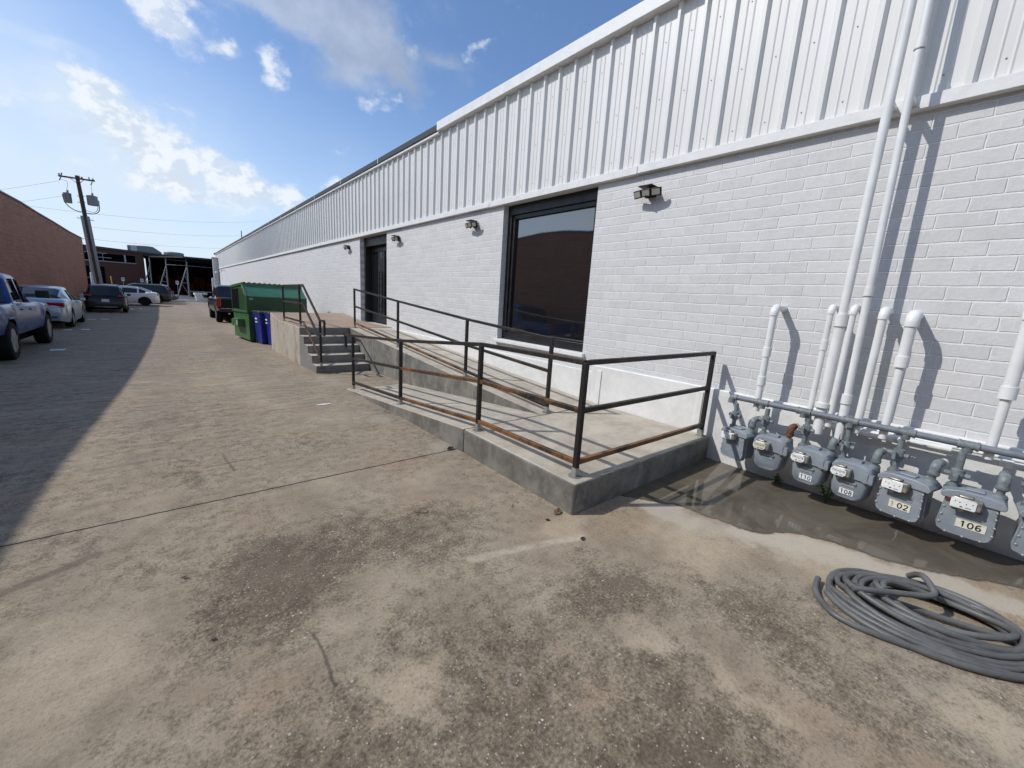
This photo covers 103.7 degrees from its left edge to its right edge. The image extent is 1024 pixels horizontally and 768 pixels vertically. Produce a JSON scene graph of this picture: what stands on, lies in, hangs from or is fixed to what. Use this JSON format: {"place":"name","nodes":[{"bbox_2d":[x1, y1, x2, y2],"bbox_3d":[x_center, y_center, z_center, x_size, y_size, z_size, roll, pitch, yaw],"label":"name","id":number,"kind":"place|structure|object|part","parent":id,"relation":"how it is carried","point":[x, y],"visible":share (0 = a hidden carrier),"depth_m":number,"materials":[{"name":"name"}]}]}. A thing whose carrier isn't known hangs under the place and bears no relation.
{"place":"outdoors","nodes":[
{"label":"outdoors","id":0,"kind":"place"},
{"bbox_2d":[172,294,207,302],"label":"road","id":1,"kind":"structure","parent":0,"point":[184,298],"depth_m":51.05,"materials":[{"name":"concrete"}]},
{"bbox_2d":[144,258,152,283],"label":"steel frame","id":2,"kind":"object","parent":1,"relation":"on","point":[150,276],"visible":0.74,"depth_m":63.23,"materials":[{"name":"grey metal"}]},
{"bbox_2d":[160,258,168,285],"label":"steel frame","id":3,"kind":"object","parent":1,"relation":"on","point":[166,272],"visible":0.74,"depth_m":60.74,"materials":[{"name":"grey metal"}]},
{"bbox_2d":[143,256,213,297],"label":"loading shed","id":4,"kind":"structure","parent":1,"relation":"on","point":[200,273],"depth_m":67.57,"materials":[{"name":"grey metal"}]},
{"bbox_2d":[177,262,189,296],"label":"steel frame","id":5,"kind":"object","parent":1,"relation":"on","point":[187,279],"visible":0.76,"depth_m":57.74,"materials":[{"name":"grey metal"}]},
{"bbox_2d":[193,293,203,300],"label":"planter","id":6,"kind":"object","parent":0,"point":[199,297],"visible":0.81,"depth_m":48.45,"materials":[{"name":"white concrete"}]},
{"bbox_2d":[0,0,643,280],"label":"sky","id":7,"kind":"structure","parent":0,"point":[220,117],"materials":[{"name":"blue"}]},
{"bbox_2d":[0,281,1023,767],"bbox_3d":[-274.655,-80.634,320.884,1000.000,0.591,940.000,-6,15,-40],"label":"pavement","id":8,"kind":"structure","parent":0,"point":[338,599],"depth_m":2.13,"materials":[{"name":"concrete"}]},
{"bbox_2d":[0,273,52,359],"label":"pickup truck","id":9,"kind":"object","parent":8,"relation":"on","point":[22,316],"visible":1,"depth_m":9.09,"materials":[{"name":"metal"}]},
{"bbox_3d":[-11.634,-2.011,8.249,1.510,0.573,0.158,-6,14,-40],"label":"rear window","id":10,"kind":"part","parent":9,"relation":"part of","materials":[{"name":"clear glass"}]},
{"bbox_3d":[-11.338,-2.117,9.133,0.095,0.535,0.630,-6,14,-40],"label":"side window","id":11,"kind":"part","parent":9,"relation":"part of","materials":[{"name":"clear glass"}]},
{"bbox_3d":[-11.872,-2.243,9.729,0.121,0.568,0.810,-6,14,-40],"label":"side window","id":12,"kind":"part","parent":9,"relation":"part of","materials":[{"name":"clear glass"}]},
{"bbox_2d":[0,190,87,302],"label":"brick building","id":13,"kind":"structure","parent":8,"relation":"on","point":[37,248],"depth_m":21.20,"materials":[{"name":"brown brick"}]},
{"bbox_2d":[19,285,85,326],"bbox_3d":[-17.945,-3.034,15.404,2.140,1.482,4.810,-6,15,-40],"label":"sedan","id":14,"kind":"object","parent":8,"relation":"on","point":[66,307],"visible":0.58,"depth_m":14.52,"materials":[{"name":"metal"}]},
{"bbox_3d":[-17.046,-3.269,14.326,1.442,0.364,0.717,-6,15,-40],"label":"rear window","id":15,"kind":"part","parent":14,"relation":"part of","materials":[{"name":"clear glass"}]},
{"bbox_3d":[-17.022,-3.402,15.414,0.170,0.378,0.764,-6,15,-40],"label":"side window","id":16,"kind":"part","parent":14,"relation":"part of","materials":[{"name":"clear glass"}]},
{"bbox_2d":[58,173,102,283],"bbox_3d":[-39.749,-13.290,37.596,2.423,11.469,0.765,-6,15,-40],"label":"utility pole","id":17,"kind":"object","parent":8,"relation":"on","point":[92,200],"visible":0.94,"depth_m":37.31,"materials":[{"name":"brown wood"}]},
{"bbox_2d":[49,308,141,350],"bbox_3d":[-27.191,-5.454,28.507,5.222,0.334,49.827,-4,14,-34],"label":"road marking","id":18,"kind":"object","parent":8,"relation":"on","point":[70,329],"visible":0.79,"depth_m":12.12,"materials":[{"name":"paint"}]},
{"bbox_2d":[83,284,130,311],"bbox_3d":[-24.344,-5.214,24.195,2.083,1.614,4.427,-7,15,-42],"label":"suv","id":19,"kind":"object","parent":8,"relation":"on","point":[103,296],"visible":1,"depth_m":22.74,"materials":[{"name":"metal"}]},
{"bbox_3d":[-23.010,-5.260,22.699,1.275,0.505,0.257,-7,15,-42],"label":"rear window","id":20,"kind":"part","parent":19,"relation":"part of","materials":[{"name":"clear glass"}]},
{"bbox_2d":[78,285,159,305],"bbox_3d":[-30.617,-6.960,31.463,4.550,1.482,2.140,-5,15,-38],"label":"sedan","id":21,"kind":"object","parent":8,"relation":"on","point":[147,295],"visible":0.48,"depth_m":31.59,"materials":[{"name":"metal"}]},
{"bbox_3d":[-29.651,-7.263,31.197,0.834,0.380,0.170,-5,15,-38],"label":"side window","id":22,"kind":"part","parent":21,"relation":"part of","materials":[{"name":"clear glass"}]},
{"bbox_2d":[82,244,177,285],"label":"back building","id":23,"kind":"structure","parent":8,"relation":"on","point":[116,265],"depth_m":61.82,"materials":[{"name":"brown brick"}]},
{"bbox_2d":[85,265,105,284],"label":"door","id":24,"kind":"structure","parent":23,"relation":"in","point":[88,269],"depth_m":60.06,"materials":[{"name":"grey metal"}]},
{"bbox_2d":[84,252,136,263],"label":"window","id":25,"kind":"structure","parent":23,"relation":"in","point":[104,257],"depth_m":61.46,"materials":[{"name":"black glass"}]},
{"bbox_2d":[127,245,161,253],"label":"rooftop unit","id":26,"kind":"object","parent":23,"relation":"on","point":[149,249],"visible":0.63,"depth_m":65.95,"materials":[{"name":"grey metal"}]},
{"bbox_2d":[163,252,183,255],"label":"rooftop fan","id":27,"kind":"object","parent":23,"relation":"on","point":[174,253],"visible":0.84,"depth_m":67.51},
{"bbox_2d":[126,283,172,303],"bbox_3d":[-33.308,-8.115,35.830,4.645,1.735,2.240,-5,15,-38],"label":"suv","id":28,"kind":"object","parent":8,"relation":"on","point":[164,293],"visible":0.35,"depth_m":36.09,"materials":[{"name":"metal"}]},
{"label":"side window","id":29,"kind":"part","parent":28,"relation":"part of","materials":[{"name":"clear glass"}]},
{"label":"side window","id":30,"kind":"part","parent":28,"relation":"part of","materials":[{"name":"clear glass"}]},
{"bbox_2d":[148,283,173,299],"bbox_3d":[-35.026,-8.661,38.069,4.645,1.735,2.240,-5,15,-38],"label":"suv","id":31,"kind":"object","parent":8,"relation":"on","point":[172,293],"visible":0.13,"depth_m":38.81,"materials":[{"name":"metal"}]},
{"bbox_2d":[202,285,233,321],"bbox_3d":[-15.805,-4.593,22.780,2.560,1.922,6.011,-6,15,-40],"label":"pickup truck","id":32,"kind":"object","parent":8,"relation":"on","point":[220,303],"visible":0.42,"depth_m":21.11,"materials":[{"name":"metal"}]},
{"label":"rear window","id":33,"kind":"part","parent":32,"relation":"part of","materials":[{"name":"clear glass"}]},
{"bbox_2d":[251,310,278,343],"bbox_3d":[-8.197,-1.904,13.445,0.800,1.100,0.640,14,15,41],"label":"recycling bin","id":34,"kind":"object","parent":8,"relation":"on","point":[260,326],"visible":0.42,"depth_m":13.17,"materials":[{"name":"plastic"}]},
{"bbox_2d":[263,311,271,344],"bbox_3d":[-7.660,-1.813,13.123,0.640,1.100,0.800,-7,16,-43],"label":"recycling bin","id":35,"kind":"object","parent":8,"relation":"on","point":[267,323],"visible":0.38,"depth_m":12.89,"materials":[{"name":"plastic"}]},
{"bbox_2d":[230,282,306,340],"bbox_3d":[-8.826,-2.674,14.677,2.002,1.933,2.265,14,16,42],"label":"dumpster","id":36,"kind":"object","parent":8,"relation":"on","point":[248,298],"visible":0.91,"depth_m":13.84,"materials":[{"name":"green metal"}]},
{"bbox_2d":[238,287,245,309],"bbox_3d":[-9.142,-2.894,13.635,0.860,0.740,0.012,14,16,42],"label":"sliding door","id":37,"kind":"structure","parent":36,"relation":"in","point":[242,300],"depth_m":13.65,"materials":[{"name":"green metal"}]},
{"bbox_2d":[270,312,391,373],"bbox_3d":[-4.982,-1.107,11.226,2.279,1.483,5.371,-6,15,-40],"label":"loading dock","id":38,"kind":"object","parent":8,"relation":"on","point":[290,339],"visible":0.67,"depth_m":9.72,"materials":[{"name":"concrete"}]},
{"bbox_2d":[281,284,325,366],"bbox_3d":[-5.018,-1.510,9.567,0.120,1.691,3.868,-6,15,-40],"label":"handrail","id":39,"kind":"object","parent":38,"relation":"on","point":[319,334],"visible":1,"depth_m":8.98,"materials":[{"name":"metal"}]},
{"bbox_2d":[347,328,708,514],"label":"concrete ramp","id":40,"kind":"structure","parent":8,"relation":"on","point":[541,474],"depth_m":4.51,"materials":[{"name":"grey concrete"}]},
{"bbox_2d":[353,288,554,413],"bbox_3d":[-1.744,-1.010,7.554,0.120,1.434,7.082,-6,15,-40],"label":"handrail","id":41,"kind":"object","parent":40,"relation":"on","point":[549,376],"visible":0.93,"depth_m":6.36,"materials":[{"name":"metal"}]},
{"bbox_2d":[344,334,716,478],"bbox_3d":[-0.907,-0.023,5.035,2.040,1.299,6.041,-16,23,-59],"label":"handrail","id":42,"kind":"object","parent":40,"relation":"on","point":[580,410],"visible":0.99,"depth_m":3.86,"materials":[{"name":"metal"}]},
{"bbox_2d":[554,508,561,514],"bbox_3d":[0.360,0.998,3.158,0.090,0.021,0.051,-6,15,-40],"label":"dry leaf","id":43,"kind":"object","parent":8,"relation":"on","point":[557,511],"visible":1,"depth_m":3.17,"materials":[{"name":"brown plant"}]},
{"bbox_2d":[211,0,1023,560],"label":"white building","id":44,"kind":"structure","parent":8,"relation":"on","point":[741,134],"depth_m":4.28,"materials":[{"name":"paint"}]},
{"bbox_2d":[371,246,382,322],"bbox_3d":[-4.140,-3.025,12.287,0.126,2.230,0.906,-6,15,-40],"label":"door","id":45,"kind":"structure","parent":44,"relation":"in","point":[376,252],"depth_m":12.34,"materials":[{"name":"black metal"}]},
{"bbox_2d":[382,245,386,323],"bbox_3d":[-3.557,-2.850,11.606,0.126,2.230,0.906,-6,15,-40],"label":"door","id":46,"kind":"structure","parent":44,"relation":"in","point":[384,273],"depth_m":11.86,"materials":[{"name":"black metal"}]},
{"bbox_2d":[391,235,399,241],"bbox_3d":[-2.938,-3.674,10.169,0.169,0.147,0.369,-6,15,-40],"label":"floodlight","id":47,"kind":"object","parent":44,"relation":"attached to","point":[395,238],"visible":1,"depth_m":10.12,"materials":[{"name":"black plastic"}]},
{"bbox_2d":[465,219,477,227],"bbox_3d":[-0.754,-3.018,7.620,0.169,0.147,0.369,-6,15,-40],"label":"floodlight","id":48,"kind":"object","parent":44,"relation":"attached to","point":[471,223],"visible":1,"depth_m":7.56,"materials":[{"name":"black plastic"}]},
{"bbox_2d":[493,187,597,357],"bbox_3d":[0.511,-1.757,6.506,0.269,2.369,2.140,-6,15,-40],"label":"window","id":49,"kind":"structure","parent":44,"relation":"in","point":[550,240],"depth_m":6.51,"materials":[{"name":"black glass"}]},
{"bbox_2d":[634,183,661,198],"bbox_3d":[1.639,-2.294,4.825,0.169,0.147,0.369,-6,15,-40],"label":"floodlight","id":50,"kind":"object","parent":44,"relation":"attached to","point":[651,190],"visible":1,"depth_m":4.78,"materials":[{"name":"black plastic"}]},
{"bbox_2d":[752,304,786,410],"bbox_3d":[2.524,-0.253,3.941,0.282,1.036,0.073,-6,15,-40],"label":"vent pipe","id":51,"kind":"object","parent":44,"relation":"attached to","point":[767,348],"visible":1,"depth_m":3.85,"materials":[{"name":"white metal"}]},
{"bbox_2d":[805,304,839,420],"bbox_3d":[2.802,-0.179,3.622,0.273,1.053,0.056,-6,15,-40],"label":"vent pipe","id":52,"kind":"object","parent":44,"relation":"attached to","point":[832,308],"visible":0.98,"depth_m":3.52,"materials":[{"name":"white metal"}]},
{"bbox_2d":[824,304,861,426],"bbox_3d":[2.897,-0.153,3.509,0.274,1.059,0.059,-6,15,-40],"label":"vent pipe","id":53,"kind":"object","parent":44,"relation":"attached to","point":[854,310],"visible":0.96,"depth_m":3.42,"materials":[{"name":"white metal"}]},
{"bbox_2d":[812,0,916,433],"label":"conduit","id":54,"kind":"object","parent":44,"relation":"attached to","point":[822,404],"visible":0.99,"depth_m":3.23,"materials":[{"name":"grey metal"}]},
{"bbox_2d":[852,307,894,433],"bbox_3d":[3.018,-0.111,3.365,0.279,1.049,0.068,-6,15,-40],"label":"vent pipe","id":55,"kind":"object","parent":44,"relation":"attached to","point":[885,313],"visible":1,"depth_m":3.27,"materials":[{"name":"white metal"}]},
{"bbox_2d":[728,394,1023,459],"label":"gas manifold","id":56,"kind":"object","parent":44,"relation":"attached to","point":[968,447],"visible":1,"depth_m":3.18,"materials":[{"name":"grey metal"}]},
{"bbox_2d":[720,403,761,460],"bbox_3d":[2.289,0.480,4.045,0.326,0.538,0.291,-2,13,-27],"label":"gas meter","id":57,"kind":"object","parent":56,"relation":"attached to","point":[737,442],"visible":0.98,"depth_m":3.98,"materials":[{"name":"grey paint"}]},
{"bbox_2d":[753,408,798,470],"bbox_3d":[2.488,0.535,3.808,0.334,0.556,0.301,12,14,35],"label":"gas meter","id":58,"kind":"object","parent":56,"relation":"attached to","point":[772,451],"visible":1,"depth_m":3.76,"materials":[{"name":"grey paint"}]},
{"bbox_2d":[790,418,843,485],"bbox_3d":[2.693,0.609,3.568,0.334,0.567,0.301,14,15,40],"label":"gas meter","id":59,"kind":"object","parent":56,"relation":"attached to","point":[811,465],"visible":0.96,"depth_m":3.52,"materials":[{"name":"grey paint"}]},
{"bbox_2d":[830,427,887,501],"bbox_3d":[2.880,0.672,3.351,0.334,0.588,0.301,14,15,40],"label":"gas meter","id":60,"kind":"object","parent":56,"relation":"attached to","point":[854,479],"visible":0.99,"depth_m":3.31,"materials":[{"name":"grey paint"}]},
{"bbox_2d":[875,439,948,522],"bbox_3d":[3.068,0.745,3.117,0.342,0.586,0.329,-2,13,-27],"label":"gas meter","id":61,"kind":"object","parent":56,"relation":"attached to","point":[906,495],"visible":0.99,"depth_m":3.06,"materials":[{"name":"grey paint"}]},
{"bbox_2d":[935,451,1012,542],"bbox_3d":[3.280,0.799,2.868,0.342,0.586,0.329,-6,15,-40],"label":"gas meter","id":62,"kind":"object","parent":56,"relation":"attached to","point":[969,512],"visible":1,"depth_m":2.81,"materials":[{"name":"grey paint"}]},
{"bbox_2d":[1010,481,1023,556],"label":"gas meter","id":63,"kind":"object","parent":56,"relation":"attached to","point":[1017,543],"visible":1,"depth_m":2.66,"materials":[{"name":"grey paint"}]},
{"bbox_2d":[834,0,933,439],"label":"conduit","id":64,"kind":"object","parent":44,"relation":"attached to","point":[910,101],"visible":0.99,"depth_m":3.11,"materials":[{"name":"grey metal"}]},
{"bbox_2d":[878,310,923,439],"bbox_3d":[3.123,-0.071,3.236,0.289,1.033,0.088,-6,15,-40],"label":"vent pipe","id":65,"kind":"object","parent":44,"relation":"attached to","point":[913,318],"visible":1,"depth_m":3.13,"materials":[{"name":"white metal"}]},
{"bbox_2d":[811,420,1023,470],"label":"service pipe","id":66,"kind":"object","parent":44,"relation":"attached to","point":[1008,462],"visible":0.53,"depth_m":3.13,"materials":[{"name":"white metal"}]},
{"bbox_2d":[982,310,1023,459],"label":"vent pipe","id":67,"kind":"object","parent":44,"relation":"attached to","point":[1008,392],"visible":1,"depth_m":2.73,"materials":[{"name":"white metal"}]},
{"bbox_2d":[773,473,782,481],"bbox_3d":[2.635,0.953,4.003,0.089,0.107,0.105,8,12,22],"label":"weed","id":68,"kind":"object","parent":8,"relation":"on","point":[776,479],"visible":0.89,"depth_m":4.00,"materials":[{"name":"green plant"}]},
{"bbox_2d":[621,457,1023,588],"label":"water","id":69,"kind":"structure","parent":8,"relation":"on","point":[737,497],"depth_m":3.30,"materials":[{"name":"liquid"}]},
{"bbox_2d":[816,480,833,501],"bbox_3d":[2.842,0.957,3.613,0.204,0.280,0.172,-2,13,-25],"label":"weed","id":70,"kind":"object","parent":69,"relation":"on","point":[827,497],"visible":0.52,"depth_m":3.63,"materials":[{"name":"green plant"}]},
{"bbox_2d":[812,568,1023,682],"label":"hose","id":71,"kind":"object","parent":8,"relation":"on","point":[960,648],"visible":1,"depth_m":2.16,"materials":[{"name":"grey rubber"}]}
]}

